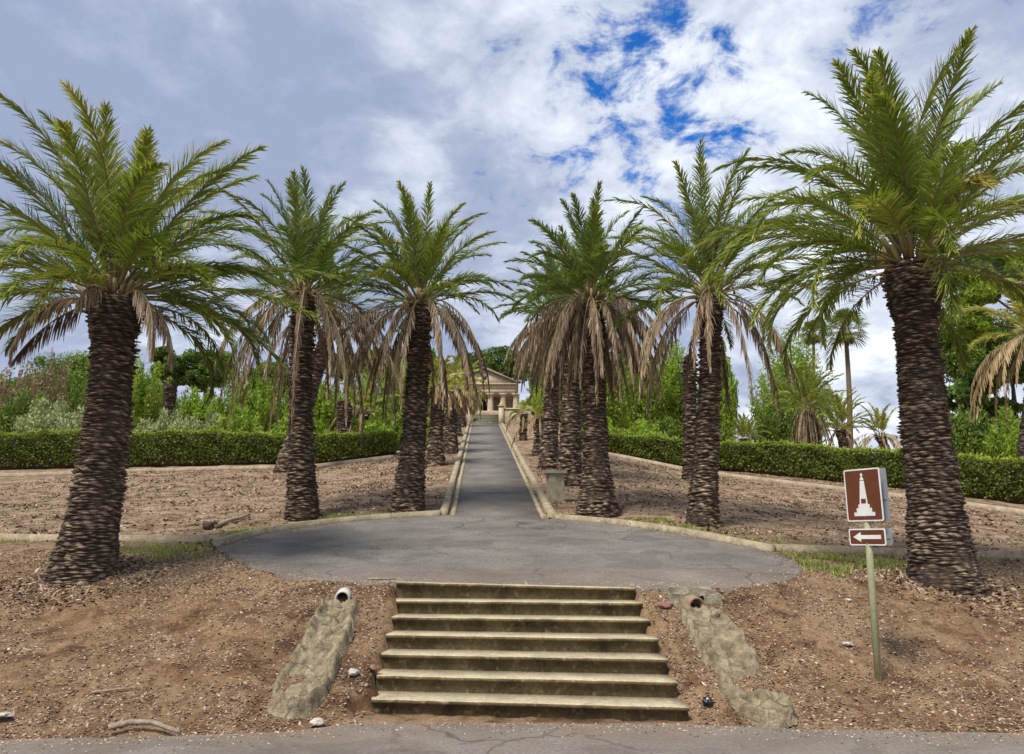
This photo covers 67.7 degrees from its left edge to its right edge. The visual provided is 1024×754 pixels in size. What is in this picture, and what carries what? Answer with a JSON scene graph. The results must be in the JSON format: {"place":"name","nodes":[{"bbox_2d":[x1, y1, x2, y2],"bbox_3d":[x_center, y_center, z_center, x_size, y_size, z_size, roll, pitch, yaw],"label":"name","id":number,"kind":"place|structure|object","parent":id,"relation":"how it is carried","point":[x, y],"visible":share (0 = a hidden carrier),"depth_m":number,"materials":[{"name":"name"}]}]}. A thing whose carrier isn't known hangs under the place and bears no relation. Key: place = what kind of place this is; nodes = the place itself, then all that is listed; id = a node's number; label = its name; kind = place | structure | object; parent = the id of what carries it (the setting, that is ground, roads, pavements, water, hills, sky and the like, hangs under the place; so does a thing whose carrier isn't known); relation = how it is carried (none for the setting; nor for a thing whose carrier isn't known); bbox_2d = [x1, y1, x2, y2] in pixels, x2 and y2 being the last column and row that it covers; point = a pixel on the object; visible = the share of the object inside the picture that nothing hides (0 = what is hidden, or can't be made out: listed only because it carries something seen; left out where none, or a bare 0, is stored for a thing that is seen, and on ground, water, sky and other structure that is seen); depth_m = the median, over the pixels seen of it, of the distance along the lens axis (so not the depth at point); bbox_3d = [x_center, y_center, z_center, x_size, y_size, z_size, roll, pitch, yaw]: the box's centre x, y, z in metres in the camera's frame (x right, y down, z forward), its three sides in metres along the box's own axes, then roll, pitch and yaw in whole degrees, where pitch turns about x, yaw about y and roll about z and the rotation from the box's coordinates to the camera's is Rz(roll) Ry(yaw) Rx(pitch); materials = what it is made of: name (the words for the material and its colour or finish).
{"place":"outdoors","nodes":[
{"label":"outdoors","id":0,"kind":"place"},
{"bbox_2d":[455,424,541,519],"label":"path","id":1,"kind":"structure","parent":0,"point":[493,486],"depth_m":21.60,"materials":[{"name":"asphalt"}]},
{"bbox_2d":[0,412,1023,739],"bbox_3d":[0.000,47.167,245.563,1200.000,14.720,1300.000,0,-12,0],"label":"ground","id":2,"kind":"structure","parent":0,"point":[820,638],"depth_m":8.73,"materials":[{"name":"soil"}]},
{"bbox_2d":[0,360,43,414],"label":"shrub","id":3,"kind":"object","parent":2,"relation":"on","point":[20,381],"visible":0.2,"depth_m":46.98,"materials":[{"name":"green plant"}]},
{"bbox_2d":[0,371,46,406],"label":"leafy tree","id":4,"kind":"object","parent":2,"relation":"on","point":[13,382],"visible":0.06,"depth_m":75.02,"materials":[{"name":"green plant"}]},
{"bbox_2d":[0,384,55,432],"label":"shrub","id":5,"kind":"object","parent":2,"relation":"on","point":[9,413],"visible":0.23,"depth_m":41.72,"materials":[{"name":"green plant"}]},
{"bbox_2d":[8,395,84,433],"bbox_3d":[-22.776,2.467,38.144,4.034,3.411,4.686,9,-15,-38],"label":"shrub","id":6,"kind":"object","parent":2,"relation":"on","point":[42,420],"visible":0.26,"depth_m":37.37,"materials":[{"name":"green plant"}]},
{"bbox_2d":[26,348,72,426],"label":"thin tree","id":7,"kind":"object","parent":2,"relation":"on","point":[43,380],"visible":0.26,"depth_m":52.65,"materials":[{"name":"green plant"}]},
{"bbox_2d":[22,350,89,405],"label":"leafy tree","id":8,"kind":"object","parent":2,"relation":"on","point":[78,362],"visible":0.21,"depth_m":59.21,"materials":[{"name":"green plant"}]},
{"bbox_2d":[49,359,89,420],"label":"leafy tree","id":9,"kind":"object","parent":2,"relation":"on","point":[71,390],"visible":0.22,"depth_m":56.15,"materials":[{"name":"green plant"}]},
{"bbox_2d":[0,554,179,614],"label":"fallen scales","id":10,"kind":"object","parent":2,"relation":"on","point":[123,573],"visible":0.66,"depth_m":10.09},
{"bbox_2d":[60,392,139,431],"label":"shrub","id":11,"kind":"object","parent":2,"relation":"on","point":[84,400],"visible":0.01,"depth_m":42.21,"materials":[{"name":"green plant"}]},
{"bbox_2d":[0,533,226,543],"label":"earth kerb","id":12,"kind":"structure","parent":2,"relation":"on","point":[158,539],"depth_m":13.32,"materials":[{"name":"concrete"}]},
{"bbox_2d":[108,719,180,733],"bbox_3d":[-3.184,3.045,6.668,0.664,0.094,0.152,-1,-12,3],"label":"stick","id":13,"kind":"object","parent":2,"relation":"on","point":[119,724],"visible":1,"depth_m":6.67,"materials":[{"name":"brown wood"}]},
{"bbox_2d":[131,353,176,429],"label":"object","id":14,"kind":"object","parent":2,"relation":"on","point":[142,396],"visible":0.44,"depth_m":48.14,"materials":[{"name":"green plant"}]},
{"bbox_2d":[136,407,191,432],"bbox_3d":[-17.363,2.820,38.417,3.201,2.712,3.037,0,-12,0],"label":"shrub","id":15,"kind":"object","parent":2,"relation":"on","point":[161,423],"visible":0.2,"depth_m":37.90,"materials":[{"name":"green plant"}]},
{"bbox_2d":[148,345,188,385],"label":"stone pine","id":16,"kind":"object","parent":2,"relation":"on","point":[180,368],"visible":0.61,"depth_m":71.83,"materials":[{"name":"green plant"}]},
{"bbox_2d":[160,382,178,423],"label":"palm stump","id":17,"kind":"object","parent":2,"relation":"on","point":[170,391],"visible":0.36,"depth_m":46.49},
{"bbox_2d":[152,386,190,420],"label":"shrub","id":18,"kind":"object","parent":2,"relation":"on","point":[178,400],"visible":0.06,"depth_m":59.00,"materials":[{"name":"green plant"}]},
{"bbox_2d":[0,78,342,587],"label":"date palm","id":19,"kind":"object","parent":2,"relation":"on","point":[85,550],"visible":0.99,"depth_m":10.91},
{"bbox_2d":[0,455,392,477],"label":"earth kerb","id":20,"kind":"structure","parent":2,"relation":"on","point":[180,469],"depth_m":29.27,"materials":[{"name":"concrete"}]},
{"bbox_2d":[0,427,397,469],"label":"hedge","id":21,"kind":"object","parent":2,"relation":"on","point":[41,449],"visible":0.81,"depth_m":31.73,"materials":[{"name":"green plant"}]},
{"bbox_2d":[179,384,223,427],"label":"shrub","id":22,"kind":"object","parent":2,"relation":"on","point":[195,406],"visible":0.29,"depth_m":46.12,"materials":[{"name":"green plant"}]},
{"bbox_2d":[173,408,231,430],"bbox_3d":[-14.712,2.789,37.246,3.346,2.577,3.356,0,-12,0],"label":"shrub","id":23,"kind":"object","parent":2,"relation":"on","point":[210,422],"visible":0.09,"depth_m":36.86,"materials":[{"name":"green plant"}]},
{"bbox_2d":[178,348,237,395],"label":"stone pine","id":24,"kind":"object","parent":2,"relation":"on","point":[193,376],"visible":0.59,"depth_m":72.72,"materials":[{"name":"green plant"}]},
{"bbox_2d":[212,513,250,528],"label":"fallen branch","id":25,"kind":"object","parent":2,"relation":"on","point":[221,523],"visible":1,"depth_m":15.68,"materials":[{"name":"brown wood"}]},
{"bbox_2d":[205,378,267,429],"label":"shrub","id":26,"kind":"object","parent":2,"relation":"on","point":[252,401],"visible":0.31,"depth_m":44.28,"materials":[{"name":"green plant"}]},
{"bbox_2d":[209,407,272,435],"bbox_3d":[-12.766,2.711,36.260,3.008,2.614,3.076,0,-12,0],"label":"shrub","id":27,"kind":"object","parent":2,"relation":"on","point":[245,425],"visible":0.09,"depth_m":35.81,"materials":[{"name":"green plant"}]},
{"bbox_2d":[219,360,289,399],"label":"leafy tree","id":28,"kind":"object","parent":2,"relation":"on","point":[257,372],"visible":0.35,"depth_m":60.73,"materials":[{"name":"green plant"}]},
{"bbox_2d":[254,375,288,431],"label":"shrub","id":29,"kind":"object","parent":2,"relation":"on","point":[266,399],"visible":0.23,"depth_m":46.87,"materials":[{"name":"green plant"}]},
{"bbox_2d":[194,165,404,521],"bbox_3d":[-4.590,-0.704,17.154,4.885,7.956,4.497,-7,-14,30],"label":"date palm","id":30,"kind":"object","parent":2,"relation":"on","point":[308,239],"visible":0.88,"depth_m":16.82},
{"bbox_2d":[270,410,329,437],"bbox_3d":[-10.196,2.541,36.307,2.981,2.896,3.130,0,-12,0],"label":"shrub","id":31,"kind":"object","parent":2,"relation":"on","point":[318,424],"visible":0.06,"depth_m":35.55,"materials":[{"name":"green plant"}]},
{"bbox_2d":[266,596,359,719],"bbox_3d":[-2.051,2.884,8.098,0.619,0.957,2.161,0,-12,0],"label":"stone chute","id":32,"kind":"object","parent":2,"relation":"on","point":[319,651],"visible":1,"depth_m":7.85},
{"bbox_2d":[262,255,387,472],"bbox_3d":[-6.962,-0.589,29.477,4.950,8.960,5.193,0,-12,0],"label":"date palm","id":33,"kind":"object","parent":2,"relation":"on","point":[282,461],"visible":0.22,"depth_m":29.11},
{"bbox_2d":[312,381,338,432],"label":"shrub","id":34,"kind":"object","parent":2,"relation":"on","point":[324,406],"visible":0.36,"depth_m":41.68,"materials":[{"name":"green plant"}]},
{"bbox_2d":[213,510,440,545],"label":"circle kerb","id":35,"kind":"structure","parent":2,"relation":"on","point":[224,540],"depth_m":15.09,"materials":[{"name":"concrete"}]},
{"bbox_2d":[335,587,351,599],"bbox_3d":[-2.058,2.679,9.325,0.180,0.207,0.296,1,-12,-7],"label":"drain pipe","id":36,"kind":"object","parent":2,"relation":"in","point":[344,591],"visible":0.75,"depth_m":9.31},
{"bbox_2d":[336,400,355,433],"bbox_3d":[-7.580,2.466,34.774,1.052,2.787,0.908,0,-12,0],"label":"palm stump","id":37,"kind":"object","parent":2,"relation":"on","point":[343,427],"visible":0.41,"depth_m":34.61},
{"bbox_2d":[330,370,379,433],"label":"leafy tree","id":38,"kind":"object","parent":2,"relation":"on","point":[355,419],"visible":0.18,"depth_m":49.95,"materials":[{"name":"green plant"}]},
{"bbox_2d":[324,347,400,381],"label":"leafy tree","id":39,"kind":"object","parent":2,"relation":"on","point":[363,369],"visible":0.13,"depth_m":87.71,"materials":[{"name":"green plant"}]},
{"bbox_2d":[327,376,399,432],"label":"date palm","id":40,"kind":"object","parent":2,"relation":"on","point":[366,413],"visible":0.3,"depth_m":36.26,"materials":[{"name":"plant"}]},
{"bbox_2d":[361,403,402,449],"bbox_3d":[-5.987,2.394,35.759,2.488,2.473,2.639,0,-12,0],"label":"shrub","id":41,"kind":"object","parent":2,"relation":"on","point":[374,423],"visible":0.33,"depth_m":35.29,"materials":[{"name":"green plant"}]},
{"bbox_2d":[356,345,407,420],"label":"leafy tree","id":42,"kind":"object","parent":2,"relation":"on","point":[396,398],"visible":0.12,"depth_m":52.15,"materials":[{"name":"green plant"}]},
{"bbox_2d":[320,179,516,512],"bbox_3d":[-2.169,-0.579,17.942,4.593,7.699,4.881,0,-12,0],"label":"date palm","id":43,"kind":"object","parent":2,"relation":"on","point":[413,270],"visible":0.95,"depth_m":17.53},
{"bbox_2d":[394,347,443,380],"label":"leafy tree","id":44,"kind":"object","parent":2,"relation":"on","point":[434,355],"visible":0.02,"depth_m":100.10,"materials":[{"name":"green plant"}]},
{"bbox_2d":[425,354,460,466],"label":"date palm","id":45,"kind":"object","parent":2,"relation":"on","point":[435,455],"visible":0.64,"depth_m":26.87,"materials":[{"name":"plant"}]},
{"bbox_2d":[428,354,481,453],"bbox_3d":[-2.572,1.191,31.837,2.300,4.342,2.420,-8,-14,33],"label":"date palm","id":46,"kind":"object","parent":2,"relation":"on","point":[451,443],"visible":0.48,"depth_m":31.53,"materials":[{"name":"plant"}]},
{"bbox_2d":[428,362,481,444],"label":"date palm","id":47,"kind":"object","parent":2,"relation":"on","point":[461,387],"visible":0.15,"depth_m":35.87,"materials":[{"name":"plant"}]},
{"bbox_2d":[440,423,471,514],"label":"path kerb","id":48,"kind":"structure","parent":2,"relation":"on","point":[448,500],"depth_m":21.57,"materials":[{"name":"concrete"}]},
{"bbox_2d":[434,361,487,436],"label":"date palm","id":49,"kind":"object","parent":2,"relation":"on","point":[459,432],"visible":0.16,"depth_m":41.73,"materials":[{"name":"plant"}]},
{"bbox_2d":[452,355,486,427],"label":"date palm","id":50,"kind":"object","parent":2,"relation":"on","point":[463,420],"visible":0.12,"depth_m":50.05,"materials":[{"name":"plant"}]},
{"bbox_2d":[451,367,519,412],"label":"mausoleum","id":51,"kind":"structure","parent":2,"relation":"on","point":[502,389],"depth_m":79.21,"materials":[{"name":"stone"}]},
{"bbox_2d":[473,415,498,423],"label":"forecourt steps","id":52,"kind":"structure","parent":2,"relation":"on","point":[489,419],"depth_m":54.33,"materials":[{"name":"stone"}]},
{"bbox_2d":[447,345,529,383],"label":"stone pine","id":53,"kind":"object","parent":2,"relation":"on","point":[494,362],"visible":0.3,"depth_m":102.75,"materials":[{"name":"green plant"}]},
{"bbox_2d":[0,510,1000,580],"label":"weeds","id":54,"kind":"object","parent":2,"relation":"on","point":[814,566],"visible":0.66,"depth_m":12.12,"materials":[{"name":"green plant"}]},
{"bbox_2d":[498,403,503,423],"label":"stone pier","id":55,"kind":"structure","parent":2,"relation":"on","point":[501,412],"depth_m":53.87,"materials":[{"name":"stone"}]},
{"bbox_2d":[217,515,801,592],"bbox_3d":[-0.307,2.875,13.052,9.136,1.251,7.139,0,-12,0],"label":"paved circle","id":56,"kind":"object","parent":2,"relation":"on","point":[445,548],"visible":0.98,"depth_m":11.80,"materials":[{"name":"asphalt"}]},
{"bbox_2d":[0,453,1023,567],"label":"dry leaves","id":57,"kind":"object","parent":2,"relation":"on","point":[133,475],"visible":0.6,"depth_m":19.97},
{"bbox_2d":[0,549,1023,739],"bbox_3d":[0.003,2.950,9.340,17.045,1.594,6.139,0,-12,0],"label":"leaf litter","id":58,"kind":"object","parent":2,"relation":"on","point":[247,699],"visible":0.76,"depth_m":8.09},
{"bbox_2d":[504,408,531,423],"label":"forecourt wall","id":59,"kind":"structure","parent":2,"relation":"on","point":[507,411],"depth_m":53.94,"materials":[{"name":"stone"}]},
{"bbox_2d":[506,394,534,440],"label":"date palm","id":60,"kind":"object","parent":2,"relation":"on","point":[523,416],"visible":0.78,"depth_m":38.58,"materials":[{"name":"plant"}]},
{"bbox_2d":[499,423,556,518],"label":"path kerb","id":61,"kind":"structure","parent":2,"relation":"on","point":[546,503],"depth_m":21.77,"materials":[{"name":"concrete"}]},
{"bbox_2d":[371,581,689,720],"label":"entrance steps","id":62,"kind":"structure","parent":2,"relation":"on","point":[524,650],"depth_m":8.20,"materials":[{"name":"concrete"}]},
{"bbox_2d":[511,388,560,455],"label":"date palm","id":63,"kind":"object","parent":2,"relation":"on","point":[538,431],"visible":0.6,"depth_m":30.61,"materials":[{"name":"plant"}]},
{"bbox_2d":[532,380,562,421],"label":"shrub","id":64,"kind":"object","parent":2,"relation":"on","point":[539,401],"visible":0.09,"depth_m":59.98,"materials":[{"name":"green plant"}]},
{"bbox_2d":[543,470,566,502],"bbox_3d":[1.047,2.715,18.541,0.513,0.885,0.483,2,-12,-8],"label":"stone post","id":65,"kind":"object","parent":2,"relation":"on","point":[554,485],"visible":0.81,"depth_m":18.38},
{"bbox_2d":[498,249,613,469],"bbox_3d":[1.671,-0.742,26.792,4.350,8.234,4.911,0,-12,0],"label":"date palm","id":66,"kind":"object","parent":2,"relation":"on","point":[548,449],"visible":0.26,"depth_m":26.05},
{"bbox_2d":[492,223,646,485],"bbox_3d":[1.814,-0.561,22.431,4.368,7.670,4.362,5,-13,-24],"label":"date palm","id":67,"kind":"object","parent":2,"relation":"on","point":[569,457],"visible":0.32,"depth_m":22.08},
{"bbox_2d":[502,180,685,517],"bbox_3d":[1.828,-0.507,17.584,3.901,7.545,4.058,-7,-14,31],"label":"date palm","id":68,"kind":"object","parent":2,"relation":"on","point":[596,497],"visible":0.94,"depth_m":17.24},
{"bbox_2d":[606,416,622,432],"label":"shrub","id":69,"kind":"object","parent":2,"relation":"on","point":[613,429],"visible":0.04,"depth_m":36.94,"materials":[{"name":"green plant"}]},
{"bbox_2d":[605,354,627,428],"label":"leafy tree","id":70,"kind":"object","parent":2,"relation":"on","point":[614,415],"visible":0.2,"depth_m":47.91,"materials":[{"name":"green plant"}]},
{"bbox_2d":[618,418,670,438],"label":"shrub","id":71,"kind":"object","parent":2,"relation":"on","point":[641,429],"visible":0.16,"depth_m":37.70,"materials":[{"name":"green plant"}]},
{"bbox_2d":[621,337,672,431],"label":"leafy tree","id":72,"kind":"object","parent":2,"relation":"on","point":[656,411],"visible":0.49,"depth_m":51.91,"materials":[{"name":"green plant"}]},
{"bbox_2d":[645,411,682,438],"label":"shrub","id":73,"kind":"object","parent":2,"relation":"on","point":[670,428],"visible":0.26,"depth_m":40.48,"materials":[{"name":"green plant"}]},
{"bbox_2d":[654,602,673,608],"bbox_3d":[1.791,2.681,8.981,0.230,0.082,0.154,0,-12,0],"label":"stone","id":74,"kind":"object","parent":2,"relation":"on","point":[664,605],"visible":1,"depth_m":8.94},
{"bbox_2d":[553,513,775,551],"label":"circle kerb","id":75,"kind":"structure","parent":2,"relation":"on","point":[725,539],"depth_m":14.15,"materials":[{"name":"concrete"}]},
{"bbox_2d":[654,337,698,428],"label":"leafy tree","id":76,"kind":"object","parent":2,"relation":"on","point":[674,368],"visible":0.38,"depth_m":53.92,"materials":[{"name":"green plant"}]},
{"bbox_2d":[678,355,698,480],"bbox_3d":[5.917,1.360,25.441,0.835,4.385,0.662,8,-14,-32],"label":"palm stump","id":77,"kind":"object","parent":2,"relation":"on","point":[688,420],"visible":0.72,"depth_m":25.29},
{"bbox_2d":[589,137,829,527],"bbox_3d":[4.136,-0.705,16.247,5.022,7.920,4.663,0,-12,0],"label":"date palm","id":78,"kind":"object","parent":2,"relation":"on","point":[703,506],"visible":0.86,"depth_m":15.96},
{"bbox_2d":[677,595,761,678],"bbox_3d":[2.201,2.808,8.394,0.588,0.761,1.401,2,-12,-9],"label":"stone chute","id":79,"kind":"object","parent":2,"relation":"on","point":[717,637],"visible":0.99,"depth_m":8.13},
{"bbox_2d":[667,586,722,606],"bbox_3d":[2.183,2.654,9.164,0.634,0.290,0.324,0,-12,0],"label":"rubble headwall","id":80,"kind":"object","parent":79,"relation":"on","point":[707,594],"visible":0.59,"depth_m":9.05,"materials":[{"name":"grey stone"}]},
{"bbox_2d":[685,594,704,606],"bbox_3d":[2.106,2.683,9.110,0.200,0.251,0.470,2,-12,-11],"label":"drain pipe","id":81,"kind":"object","parent":80,"relation":"in","point":[690,598],"visible":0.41,"depth_m":8.93,"materials":[{"name":"ceramic"}]},
{"bbox_2d":[719,332,739,444],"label":"leafy tree","id":82,"kind":"object","parent":2,"relation":"on","point":[733,405],"visible":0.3,"depth_m":50.05,"materials":[{"name":"green plant"}]},
{"bbox_2d":[723,413,770,441],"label":"date palm","id":83,"kind":"object","parent":2,"relation":"on","point":[743,425],"visible":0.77,"depth_m":41.06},
{"bbox_2d":[717,671,798,727],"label":"broken slab","id":84,"kind":"structure","parent":2,"relation":"on","point":[760,707],"depth_m":7.14,"materials":[{"name":"concrete"}]},
{"bbox_2d":[747,388,804,445],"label":"shrub","id":85,"kind":"object","parent":2,"relation":"on","point":[777,429],"visible":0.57,"depth_m":51.74,"materials":[{"name":"green plant"}]},
{"bbox_2d":[746,323,833,447],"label":"pepper tree","id":86,"kind":"object","parent":2,"relation":"on","point":[800,359],"visible":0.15,"depth_m":56.18,"materials":[{"name":"green plant"}]},
{"bbox_2d":[580,429,1023,503],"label":"hedge","id":87,"kind":"object","parent":2,"relation":"on","point":[980,476],"visible":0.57,"depth_m":29.15,"materials":[{"name":"green plant"}]},
{"bbox_2d":[760,360,849,446],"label":"date palm","id":88,"kind":"object","parent":2,"relation":"on","point":[810,425],"visible":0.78,"depth_m":46.23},
{"bbox_2d":[800,319,827,381],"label":"fan palm","id":89,"kind":"object","parent":2,"relation":"on","point":[813,342],"visible":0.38,"depth_m":65.90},
{"bbox_2d":[608,452,1023,514],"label":"earth kerb","id":90,"kind":"structure","parent":2,"relation":"on","point":[969,504],"depth_m":26.25,"materials":[{"name":"concrete"}]},
{"bbox_2d":[803,386,877,451],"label":"palm tree","id":91,"kind":"object","parent":2,"relation":"on","point":[840,431],"visible":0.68,"depth_m":50.08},
{"bbox_2d":[819,307,870,448],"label":"fan palm","id":92,"kind":"object","parent":2,"relation":"on","point":[849,339],"visible":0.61,"depth_m":61.61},
{"bbox_2d":[676,23,1023,597],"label":"date palm","id":93,"kind":"object","parent":2,"relation":"on","point":[911,179],"visible":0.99,"depth_m":10.85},
{"bbox_2d":[843,467,892,681],"bbox_3d":[3.688,2.111,7.785,0.148,2.339,0.420,7,-14,-29],"label":"tourist sign","id":94,"kind":"object","parent":2,"relation":"on","point":[867,496],"visible":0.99,"depth_m":7.85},
{"bbox_2d":[848,402,901,449],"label":"date palm","id":95,"kind":"object","parent":2,"relation":"on","point":[881,439],"visible":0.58,"depth_m":48.17,"materials":[{"name":"plant"}]},
{"bbox_2d":[774,544,1023,558],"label":"earth kerb","id":96,"kind":"structure","parent":2,"relation":"on","point":[888,552],"depth_m":12.65,"materials":[{"name":"concrete"}]},
{"bbox_2d":[842,560,1023,623],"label":"fallen scales","id":97,"kind":"object","parent":2,"relation":"on","point":[899,581],"visible":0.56,"depth_m":10.04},
{"bbox_2d":[950,404,998,458],"bbox_3d":[23.056,3.311,38.142,2.502,4.067,2.579,4,-13,-16],"label":"shrub","id":98,"kind":"object","parent":2,"relation":"on","point":[967,437],"visible":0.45,"depth_m":37.80,"materials":[{"name":"green plant"}]},
{"bbox_2d":[938,308,1023,383],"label":"leafy tree","id":99,"kind":"object","parent":2,"relation":"on","point":[982,349],"visible":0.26,"depth_m":51.09,"materials":[{"name":"green plant"}]},
{"bbox_2d":[943,242,1023,340],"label":"tree","id":100,"kind":"object","parent":2,"relation":"on","point":[979,294],"visible":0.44,"depth_m":43.24,"materials":[{"name":"green plant"}]},
{"bbox_2d":[945,349,1023,433],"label":"tree","id":101,"kind":"object","parent":2,"relation":"on","point":[959,391],"visible":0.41,"depth_m":46.51,"materials":[{"name":"green plant"}]},
{"bbox_2d":[953,255,1023,457],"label":"date palm","id":102,"kind":"object","parent":2,"relation":"on","point":[1007,350],"visible":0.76,"depth_m":27.66,"materials":[{"name":"plant"}]},
{"bbox_2d":[982,405,1021,462],"bbox_3d":[23.756,3.211,36.097,2.611,4.073,2.651,0,-12,0],"label":"shrub","id":103,"kind":"object","parent":2,"relation":"on","point":[994,446],"visible":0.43,"depth_m":36.01,"materials":[{"name":"green plant"}]},
{"bbox_2d":[0,723,1023,753],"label":"road","id":104,"kind":"structure","parent":0,"point":[435,739],"depth_m":6.37,"materials":[{"name":"asphalt"}]},
{"bbox_2d":[0,515,1023,753],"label":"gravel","id":105,"kind":"structure","parent":0,"point":[632,584],"depth_m":6.78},
{"bbox_2d":[0,0,1023,452],"label":"sky","id":106,"kind":"structure","parent":0,"point":[510,109],"materials":[{"name":"blue"}]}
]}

